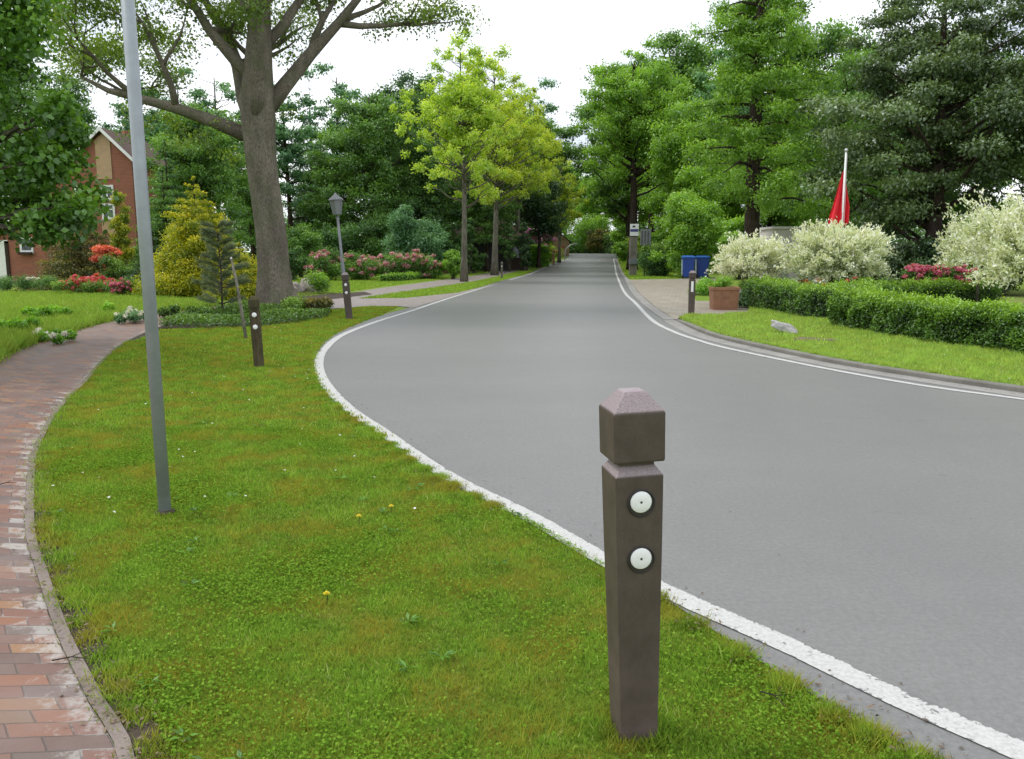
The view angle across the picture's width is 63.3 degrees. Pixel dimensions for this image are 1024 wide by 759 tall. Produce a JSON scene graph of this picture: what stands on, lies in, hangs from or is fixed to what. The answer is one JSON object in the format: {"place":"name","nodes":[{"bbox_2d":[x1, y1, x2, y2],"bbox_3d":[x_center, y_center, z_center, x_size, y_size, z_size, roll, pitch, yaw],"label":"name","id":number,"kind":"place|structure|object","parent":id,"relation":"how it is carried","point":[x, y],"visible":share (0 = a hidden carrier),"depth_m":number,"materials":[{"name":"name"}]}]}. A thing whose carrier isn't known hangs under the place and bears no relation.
{"place":"outdoors","nodes":[
{"label":"outdoors","id":0,"kind":"place"},
{"bbox_2d":[328,270,519,307],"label":"side driveway","id":1,"kind":"structure","parent":0,"point":[410,302],"depth_m":28.02,"materials":[{"name":"grey concrete"}]},
{"bbox_2d":[0,0,1023,251],"label":"sky","id":2,"kind":"structure","parent":0,"point":[551,39],"materials":[{"name":"white"}]},
{"bbox_2d":[2,252,1023,758],"bbox_3d":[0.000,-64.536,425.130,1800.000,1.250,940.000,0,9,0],"label":"ground","id":3,"kind":"structure","parent":0,"point":[710,274],"depth_m":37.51,"materials":[{"name":"green plant"}]},
{"bbox_2d":[0,272,59,290],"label":"flower clump","id":4,"kind":"object","parent":3,"relation":"on","point":[22,283],"visible":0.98,"depth_m":30.70,"materials":[{"name":"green plant"}]},
{"bbox_2d":[0,64,84,221],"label":"tree","id":5,"kind":"object","parent":3,"relation":"on","point":[30,92],"visible":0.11,"depth_m":55.02,"materials":[{"name":"green plant"}]},
{"bbox_2d":[9,224,118,291],"bbox_3d":[-17.362,-5.103,33.522,5.782,4.411,5.141,0,9,0],"label":"yew","id":6,"kind":"object","parent":3,"relation":"on","point":[71,264],"visible":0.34,"depth_m":32.93,"materials":[{"name":"green plant"}]},
{"bbox_2d":[24,67,112,139],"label":"tree","id":7,"kind":"object","parent":3,"relation":"on","point":[90,117],"visible":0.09,"depth_m":62.59,"materials":[{"name":"green plant"}]},
{"bbox_2d":[0,127,175,281],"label":"brick house","id":8,"kind":"structure","parent":3,"relation":"on","point":[113,162],"depth_m":40.18,"materials":[{"name":"brick"}]},
{"bbox_2d":[34,328,170,758],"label":"soil edge","id":9,"kind":"object","parent":3,"relation":"on","point":[135,732],"visible":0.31,"depth_m":3.08,"materials":[{"name":"brown soil"}]},
{"bbox_2d":[0,306,215,758],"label":"footpath","id":10,"kind":"structure","parent":3,"relation":"on","point":[40,380],"depth_m":3.65,"materials":[{"name":"brick"}]},
{"bbox_2d":[25,326,160,758],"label":"path edging","id":11,"kind":"object","parent":10,"relation":"on","point":[117,736],"visible":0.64,"depth_m":3.29,"materials":[{"name":"grey concrete"}]},
{"bbox_2d":[95,252,132,281],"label":"green shrub","id":12,"kind":"object","parent":3,"relation":"on","point":[117,269],"visible":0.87,"depth_m":30.98,"materials":[{"name":"green plant"}]},
{"bbox_2d":[107,189,135,265],"bbox_3d":[-15.475,-5.511,32.956,1.037,3.981,1.078,-2,9,-16],"label":"golden shrub","id":13,"kind":"object","parent":3,"relation":"on","point":[121,240],"visible":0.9,"depth_m":32.83,"materials":[{"name":"green plant"}]},
{"bbox_2d":[88,57,185,170],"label":"tree","id":14,"kind":"object","parent":3,"relation":"on","point":[125,121],"visible":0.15,"depth_m":57.46,"materials":[{"name":"green plant"}]},
{"bbox_2d":[121,0,175,515],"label":"street pole","id":15,"kind":"object","parent":3,"relation":"on","point":[131,53],"visible":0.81,"depth_m":4.57,"materials":[{"name":"grey metal"}]},
{"bbox_2d":[116,166,180,272],"bbox_3d":[-14.868,-6.127,35.419,4.644,5.853,4.476,7,11,37],"label":"dark conifer","id":16,"kind":"object","parent":3,"relation":"on","point":[154,217],"visible":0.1,"depth_m":34.97,"materials":[{"name":"green plant"}]},
{"bbox_2d":[135,139,189,266],"bbox_3d":[-14.825,-7.045,36.497,3.860,6.821,3.682,0,9,0],"label":"dark conifer","id":17,"kind":"object","parent":3,"relation":"on","point":[169,168],"visible":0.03,"depth_m":35.99,"materials":[{"name":"green plant"}]},
{"bbox_2d":[126,176,256,297],"bbox_3d":[-10.902,-4.623,28.529,4.527,4.678,4.574,-9,12,-44],"label":"golden cypress","id":18,"kind":"object","parent":3,"relation":"on","point":[176,269],"visible":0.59,"depth_m":27.81,"materials":[{"name":"yellow plant"}]},
{"bbox_2d":[146,101,250,236],"bbox_3d":[-14.425,-8.788,39.089,5.294,8.613,6.044,-2,9,-11],"label":"tree","id":19,"kind":"object","parent":3,"relation":"on","point":[199,167],"visible":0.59,"depth_m":38.26,"materials":[{"name":"green plant"}]},
{"bbox_2d":[173,65,244,209],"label":"tree","id":20,"kind":"object","parent":3,"relation":"on","point":[228,94],"visible":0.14,"depth_m":68.52,"materials":[{"name":"green plant"}]},
{"bbox_2d":[202,242,256,299],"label":"golden cypress","id":21,"kind":"object","parent":3,"relation":"on","point":[248,290],"visible":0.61,"depth_m":26.49,"materials":[{"name":"yellow plant"}]},
{"bbox_2d":[0,0,489,305],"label":"oak tree","id":22,"kind":"object","parent":3,"relation":"on","point":[260,97],"visible":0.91,"depth_m":21.63,"materials":[{"name":"green plant"}]},
{"bbox_2d":[159,312,331,328],"bbox_3d":[-5.917,-1.665,20.649,3.345,0.001,8.856,0,9,0],"label":"planting bed","id":23,"kind":"object","parent":3,"relation":"on","point":[186,325],"visible":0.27,"depth_m":17.02,"materials":[{"name":"soil"}]},
{"bbox_2d":[190,219,251,311],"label":"pine sapling","id":24,"kind":"object","parent":23,"relation":"on","point":[210,281],"visible":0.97,"depth_m":19.69,"materials":[{"name":"green plant"}]},
{"bbox_2d":[159,294,331,327],"bbox_3d":[-5.916,-1.778,20.596,3.362,0.302,8.768,0,9,0],"label":"ground cover","id":25,"kind":"object","parent":23,"relation":"on","point":[230,314],"visible":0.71,"depth_m":17.96,"materials":[{"name":"green plant"}]},
{"bbox_2d":[212,153,288,268],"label":"tree","id":26,"kind":"object","parent":3,"relation":"on","point":[244,196],"visible":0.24,"depth_m":54.27,"materials":[{"name":"green plant"}]},
{"bbox_2d":[248,296,263,366],"bbox_3d":[-3.357,-0.581,10.918,0.129,1.026,0.138,-4,9,-10],"label":"bollard","id":27,"kind":"object","parent":3,"relation":"on","point":[255,327],"visible":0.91,"depth_m":10.86,"materials":[{"name":"brown wood"}]},
{"bbox_2d":[238,68,323,249],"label":"tree","id":28,"kind":"object","parent":3,"relation":"on","point":[288,155],"visible":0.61,"depth_m":59.63,"materials":[{"name":"green plant"}]},
{"bbox_2d":[47,364,529,758],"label":"lawn weeds","id":29,"kind":"object","parent":3,"relation":"on","point":[239,752],"visible":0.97,"depth_m":3.75,"materials":[{"name":"green plant"}]},
{"bbox_2d":[287,221,325,276],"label":"laurel shrub","id":30,"kind":"object","parent":3,"relation":"on","point":[308,241],"visible":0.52,"depth_m":49.03,"materials":[{"name":"green plant"}]},
{"bbox_2d":[281,79,342,238],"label":"spruce tree","id":31,"kind":"object","parent":3,"relation":"on","point":[296,214],"visible":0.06,"depth_m":77.12,"materials":[{"name":"green plant"}]},
{"bbox_2d":[302,246,347,279],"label":"rhododendron","id":32,"kind":"object","parent":3,"relation":"on","point":[318,260],"visible":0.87,"depth_m":43.13,"materials":[{"name":"green plant"}]},
{"bbox_2d":[292,149,361,248],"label":"tree","id":33,"kind":"object","parent":3,"relation":"on","point":[317,204],"visible":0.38,"depth_m":57.90,"materials":[{"name":"green plant"}]},
{"bbox_2d":[300,62,373,222],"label":"tree","id":34,"kind":"object","parent":3,"relation":"on","point":[339,90],"visible":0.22,"depth_m":69.00,"materials":[{"name":"green plant"}]},
{"bbox_2d":[314,221,367,274],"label":"laurel shrub","id":35,"kind":"object","parent":3,"relation":"on","point":[332,233],"visible":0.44,"depth_m":53.04,"materials":[{"name":"green plant"}]},
{"bbox_2d":[340,249,381,279],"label":"rhododendron","id":36,"kind":"object","parent":3,"relation":"on","point":[361,267],"visible":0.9,"depth_m":43.90,"materials":[{"name":"green plant"}]},
{"bbox_2d":[297,90,438,256],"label":"tree","id":37,"kind":"object","parent":3,"relation":"on","point":[373,178],"visible":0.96,"depth_m":55.22,"materials":[{"name":"green plant"}]},
{"bbox_2d":[340,203,400,261],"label":"laurel shrub","id":38,"kind":"object","parent":3,"relation":"on","point":[373,244],"visible":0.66,"depth_m":54.26,"materials":[{"name":"green plant"}]},
{"bbox_2d":[339,68,458,218],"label":"tree","id":39,"kind":"object","parent":3,"relation":"on","point":[400,84],"visible":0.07,"depth_m":62.31,"materials":[{"name":"green plant"}]},
{"bbox_2d":[380,202,450,261],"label":"laurel shrub","id":40,"kind":"object","parent":3,"relation":"on","point":[424,237],"visible":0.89,"depth_m":47.52,"materials":[{"name":"green plant"}]},
{"bbox_2d":[379,133,468,234],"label":"tree","id":41,"kind":"object","parent":3,"relation":"on","point":[421,206],"visible":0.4,"depth_m":57.89,"materials":[{"name":"green plant"}]},
{"bbox_2d":[405,248,446,278],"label":"rhododendron","id":42,"kind":"object","parent":3,"relation":"on","point":[426,266],"visible":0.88,"depth_m":45.59,"materials":[{"name":"green plant"}]},
{"bbox_2d":[177,259,681,304],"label":"garden grass","id":43,"kind":"structure","parent":3,"relation":"on","point":[442,289],"depth_m":37.85,"materials":[{"name":"green plant"}]},
{"bbox_2d":[373,250,415,278],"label":"rhododendron","id":44,"kind":"object","parent":43,"relation":"on","point":[398,262],"visible":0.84,"depth_m":44.95,"materials":[{"name":"green plant"}]},
{"bbox_2d":[430,214,461,261],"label":"laurel shrub","id":45,"kind":"object","parent":3,"relation":"on","point":[450,245],"visible":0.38,"depth_m":56.99,"materials":[{"name":"green plant"}]},
{"bbox_2d":[388,27,524,281],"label":"street tree","id":46,"kind":"object","parent":3,"relation":"on","point":[457,132],"visible":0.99,"depth_m":40.35,"materials":[{"name":"green plant"}]},
{"bbox_2d":[48,425,923,758],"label":"clover","id":47,"kind":"object","parent":3,"relation":"on","point":[290,565],"visible":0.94,"depth_m":3.54,"materials":[{"name":"green plant"}]},
{"bbox_2d":[442,150,531,271],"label":"tree","id":48,"kind":"object","parent":3,"relation":"on","point":[486,211],"visible":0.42,"depth_m":58.38,"materials":[{"name":"green plant"}]},
{"bbox_2d":[442,219,531,269],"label":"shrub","id":49,"kind":"object","parent":3,"relation":"on","point":[515,264],"visible":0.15,"depth_m":61.33,"materials":[{"name":"green plant"}]},
{"bbox_2d":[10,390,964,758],"bbox_3d":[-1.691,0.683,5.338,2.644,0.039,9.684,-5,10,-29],"label":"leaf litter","id":50,"kind":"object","parent":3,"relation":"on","point":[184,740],"visible":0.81,"depth_m":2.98,"materials":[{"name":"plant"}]},
{"bbox_2d":[440,55,564,274],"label":"street tree","id":51,"kind":"object","parent":3,"relation":"on","point":[516,164],"visible":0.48,"depth_m":51.49,"materials":[{"name":"green plant"}]},
{"bbox_2d":[499,222,517,270],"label":"laurel shrub","id":52,"kind":"object","parent":3,"relation":"on","point":[508,229],"visible":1,"depth_m":59.07,"materials":[{"name":"green plant"}]},
{"bbox_2d":[481,81,557,232],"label":"street tree","id":53,"kind":"object","parent":3,"relation":"on","point":[546,188],"visible":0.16,"depth_m":60.22,"materials":[{"name":"green plant"}]},
{"bbox_2d":[515,222,535,270],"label":"laurel shrub","id":54,"kind":"object","parent":3,"relation":"on","point":[524,247],"visible":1,"depth_m":59.01,"materials":[{"name":"green plant"}]},
{"bbox_2d":[506,170,568,267],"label":"magnolia tree","id":55,"kind":"object","parent":3,"relation":"on","point":[537,213],"visible":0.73,"depth_m":63.94,"materials":[{"name":"green plant"}]},
{"bbox_2d":[521,112,590,243],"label":"tree","id":56,"kind":"object","parent":3,"relation":"on","point":[568,149],"visible":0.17,"depth_m":82.04,"materials":[{"name":"green plant"}]},
{"bbox_2d":[539,156,589,262],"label":"street tree","id":57,"kind":"object","parent":3,"relation":"on","point":[569,200],"visible":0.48,"depth_m":72.27,"materials":[{"name":"green plant"}]},
{"bbox_2d":[228,212,925,256],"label":"undergrowth","id":58,"kind":"object","parent":3,"relation":"on","point":[640,226],"visible":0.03,"depth_m":82.49,"materials":[{"name":"green plant"}]},
{"bbox_2d":[562,213,615,251],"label":"laurel shrub","id":59,"kind":"object","parent":3,"relation":"on","point":[587,223],"visible":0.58,"depth_m":118.04,"materials":[{"name":"green plant"}]},
{"bbox_2d":[586,157,648,228],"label":"tree","id":60,"kind":"object","parent":3,"relation":"on","point":[618,218],"visible":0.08,"depth_m":89.34,"materials":[{"name":"green plant"}]},
{"bbox_2d":[566,55,675,240],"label":"tree","id":61,"kind":"object","parent":3,"relation":"on","point":[622,201],"visible":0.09,"depth_m":83.21,"materials":[{"name":"green plant"}]},
{"bbox_2d":[599,387,664,743],"bbox_3d":[0.370,0.620,2.548,0.157,1.200,0.159,-3,9,-10],"label":"bollard","id":62,"kind":"object","parent":3,"relation":"on","point":[632,432],"visible":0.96,"depth_m":2.47,"materials":[{"name":"wood"}]},
{"bbox_2d":[581,690,688,758],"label":"grass","id":63,"kind":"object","parent":3,"relation":"on","point":[611,736],"visible":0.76,"depth_m":2.58,"materials":[{"name":"green plant"}]},
{"bbox_2d":[569,36,701,269],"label":"avenue tree","id":64,"kind":"object","parent":3,"relation":"on","point":[626,121],"visible":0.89,"depth_m":58.57,"materials":[{"name":"green plant"}]},
{"bbox_2d":[636,242,678,275],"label":"box bush","id":65,"kind":"object","parent":3,"relation":"on","point":[657,268],"visible":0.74,"depth_m":49.93,"materials":[{"name":"green plant"}]},
{"bbox_2d":[637,142,699,217],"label":"tree","id":66,"kind":"object","parent":3,"relation":"on","point":[650,202],"visible":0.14,"depth_m":69.84,"materials":[{"name":"green plant"}]},
{"bbox_2d":[647,187,728,277],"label":"laurel shrub","id":67,"kind":"object","parent":3,"relation":"on","point":[694,226],"visible":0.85,"depth_m":47.69,"materials":[{"name":"green plant"}]},
{"bbox_2d":[636,28,749,205],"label":"tree","id":68,"kind":"object","parent":3,"relation":"on","point":[689,61],"visible":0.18,"depth_m":74.70,"materials":[{"name":"green plant"}]},
{"bbox_2d":[639,89,747,231],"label":"tree","id":69,"kind":"object","parent":3,"relation":"on","point":[668,148],"visible":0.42,"depth_m":54.14,"materials":[{"name":"green plant"}]},
{"bbox_2d":[713,214,743,279],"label":"laurel shrub","id":70,"kind":"object","parent":3,"relation":"on","point":[733,226],"visible":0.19,"depth_m":45.04,"materials":[{"name":"green plant"}]},
{"bbox_2d":[684,12,779,202],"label":"tree","id":71,"kind":"object","parent":3,"relation":"on","point":[702,76],"visible":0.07,"depth_m":62.49,"materials":[{"name":"green plant"}]},
{"bbox_2d":[674,0,844,280],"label":"larch tree","id":72,"kind":"object","parent":3,"relation":"on","point":[739,80],"visible":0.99,"depth_m":33.76,"materials":[{"name":"green plant"}]},
{"bbox_2d":[760,227,825,283],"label":"white shed","id":73,"kind":"structure","parent":3,"relation":"on","point":[785,233],"depth_m":36.50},
{"bbox_2d":[745,14,879,224],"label":"tree","id":74,"kind":"object","parent":3,"relation":"on","point":[836,32],"visible":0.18,"depth_m":60.65,"materials":[{"name":"green plant"}]},
{"bbox_2d":[770,117,861,229],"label":"tree","id":75,"kind":"object","parent":3,"relation":"on","point":[798,220],"visible":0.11,"depth_m":54.13,"materials":[{"name":"green plant"}]},
{"bbox_2d":[770,38,909,281],"bbox_3d":[16.384,-10.572,40.572,8.426,11.765,7.052,0,9,0],"label":"dark tree","id":76,"kind":"object","parent":3,"relation":"on","point":[816,124],"visible":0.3,"depth_m":39.58,"materials":[{"name":"green plant"}]},
{"bbox_2d":[676,319,1023,392],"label":"kerb","id":77,"kind":"structure","parent":3,"relation":"on","point":[967,381],"depth_m":10.69,"materials":[{"name":"grey concrete"}]},
{"bbox_2d":[679,293,1023,385],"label":"verge","id":78,"kind":"structure","parent":3,"relation":"on","point":[1018,297],"depth_m":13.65,"materials":[{"name":"green plant"}]},
{"bbox_2d":[704,228,795,280],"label":"dappled willow","id":79,"kind":"object","parent":78,"relation":"on","point":[743,255],"visible":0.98,"depth_m":22.80,"materials":[{"name":"white plant"}]},
{"bbox_2d":[773,216,897,283],"bbox_3d":[8.404,-3.014,21.506,3.188,2.515,2.966,0,9,0],"label":"dappled willow","id":80,"kind":"object","parent":78,"relation":"on","point":[845,253],"visible":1,"depth_m":21.02,"materials":[{"name":"white plant"}]},
{"bbox_2d":[839,148,847,284],"bbox_3d":[9.955,-4.591,25.094,0.110,4.641,0.107,0,9,0],"label":"flagpole","id":81,"kind":"object","parent":78,"relation":"on","point":[844,188],"visible":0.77,"depth_m":24.89,"materials":[{"name":"white metal"}]},
{"bbox_2d":[828,172,849,234],"bbox_3d":[9.870,-5.287,25.034,0.570,1.897,0.230,0,9,0],"label":"flag","id":82,"kind":"object","parent":81,"relation":"attached to","point":[836,209],"visible":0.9,"depth_m":25.04,"materials":[{"name":"red fabric"}]},
{"bbox_2d":[737,274,1008,317],"bbox_3d":[9.506,-2.113,20.431,6.994,0.919,5.526,0,9,0],"label":"privet hedge","id":83,"kind":"object","parent":78,"relation":"on","point":[804,299],"visible":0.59,"depth_m":20.72,"materials":[{"name":"green plant"}]},
{"bbox_2d":[869,238,917,281],"bbox_3d":[13.496,-4.026,29.731,2.179,2.050,1.883,0,9,0],"label":"laurel shrub","id":84,"kind":"object","parent":78,"relation":"on","point":[903,251],"visible":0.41,"depth_m":29.33,"materials":[{"name":"green plant"}]},
{"bbox_2d":[820,284,1023,353],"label":"privet hedge","id":85,"kind":"object","parent":78,"relation":"on","point":[998,324],"visible":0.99,"depth_m":13.66,"materials":[{"name":"green plant"}]},
{"bbox_2d":[897,262,977,283],"bbox_3d":[12.499,-2.788,24.372,2.455,1.294,1.091,0,9,0],"label":"azalea bush","id":86,"kind":"object","parent":78,"relation":"on","point":[918,270],"visible":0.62,"depth_m":24.10,"materials":[{"name":"pink plant"}]},
{"bbox_2d":[902,233,972,282],"bbox_3d":[15.022,-3.956,28.781,3.143,2.211,2.147,0,9,0],"label":"laurel shrub","id":87,"kind":"object","parent":78,"relation":"on","point":[926,248],"visible":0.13,"depth_m":28.60,"materials":[{"name":"green plant"}]},
{"bbox_2d":[930,200,1018,302],"bbox_3d":[11.933,-3.168,21.292,2.566,2.885,2.180,0,9,0],"label":"dappled willow","id":88,"kind":"object","parent":78,"relation":"on","point":[955,249],"visible":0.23,"depth_m":21.20,"materials":[{"name":"white plant"}]},
{"bbox_2d":[946,182,1023,306],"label":"dappled willow","id":89,"kind":"object","parent":78,"relation":"on","point":[1001,243],"visible":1,"depth_m":14.32,"materials":[{"name":"white plant"}]},
{"bbox_2d":[787,0,1023,263],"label":"dark tree","id":90,"kind":"object","parent":3,"relation":"on","point":[942,146],"visible":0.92,"depth_m":29.85,"materials":[{"name":"green plant"}]},
{"bbox_2d":[901,19,1012,234],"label":"tree","id":91,"kind":"object","parent":3,"relation":"on","point":[945,221],"visible":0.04,"depth_m":56.42,"materials":[{"name":"green plant"}]},
{"bbox_2d":[958,0,1023,194],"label":"dark tree","id":92,"kind":"object","parent":3,"relation":"on","point":[1020,153],"visible":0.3,"depth_m":29.45,"materials":[{"name":"green plant"}]},
{"bbox_2d":[958,48,1023,214],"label":"tree","id":93,"kind":"object","parent":3,"relation":"on","point":[1000,186],"visible":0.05,"depth_m":54.63,"materials":[{"name":"green plant"}]},
{"bbox_2d":[313,253,1023,758],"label":"road","id":94,"kind":"structure","parent":0,"point":[883,539],"depth_m":5.92,"materials":[{"name":"grey asphalt"}]},
{"bbox_2d":[314,255,1023,758],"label":"edge line","id":95,"kind":"object","parent":94,"relation":"on","point":[956,723],"visible":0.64,"depth_m":3.23,"materials":[{"name":"paint"}]},
{"bbox_2d":[584,253,1023,399],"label":"edge line","id":96,"kind":"object","parent":94,"relation":"on","point":[644,312],"visible":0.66,"depth_m":11.77,"materials":[{"name":"paint"}]},
{"bbox_2d":[663,320,1023,397],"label":"gutter","id":97,"kind":"object","parent":94,"relation":"on","point":[683,328],"visible":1,"depth_m":11.05,"materials":[{"name":"grey concrete"}]},
{"bbox_2d":[630,277,748,318],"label":"driveway","id":98,"kind":"structure","parent":0,"point":[669,297],"depth_m":27.87,"materials":[{"name":"beige concrete"}]},
{"bbox_2d":[706,274,740,309],"bbox_3d":[5.457,-2.286,21.672,0.848,0.925,0.705,1,9,4],"label":"planter","id":99,"kind":"object","parent":98,"relation":"on","point":[723,295],"visible":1,"depth_m":21.40,"materials":[{"name":"ceramic"}]},
{"label":"meadow","id":100,"kind":"structure","parent":0,"visible":0},
{"bbox_2d":[0,0,120,258],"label":"linden tree","id":101,"kind":"object","parent":100,"relation":"on","point":[37,173],"visible":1,"depth_m":11.98,"materials":[{"name":"green plant"}]},
{"bbox_2d":[19,300,115,316],"bbox_3d":[-9.916,-1.499,18.698,2.058,0.481,1.178,-8,12,-41],"label":"flower clump","id":102,"kind":"object","parent":100,"relation":"on","point":[45,310],"visible":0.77,"depth_m":18.13,"materials":[{"name":"green plant"}]},
{"bbox_2d":[49,277,138,292],"bbox_3d":[-14.702,-3.311,29.400,3.285,0.757,1.028,0,9,0],"label":"flower clump","id":103,"kind":"object","parent":100,"relation":"on","point":[83,287],"visible":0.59,"depth_m":29.23,"materials":[{"name":"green plant"}]},
{"bbox_2d":[0,289,224,363],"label":"meadow grass","id":104,"kind":"structure","parent":100,"relation":"on","point":[88,311],"depth_m":20.24,"materials":[{"name":"green plant"}]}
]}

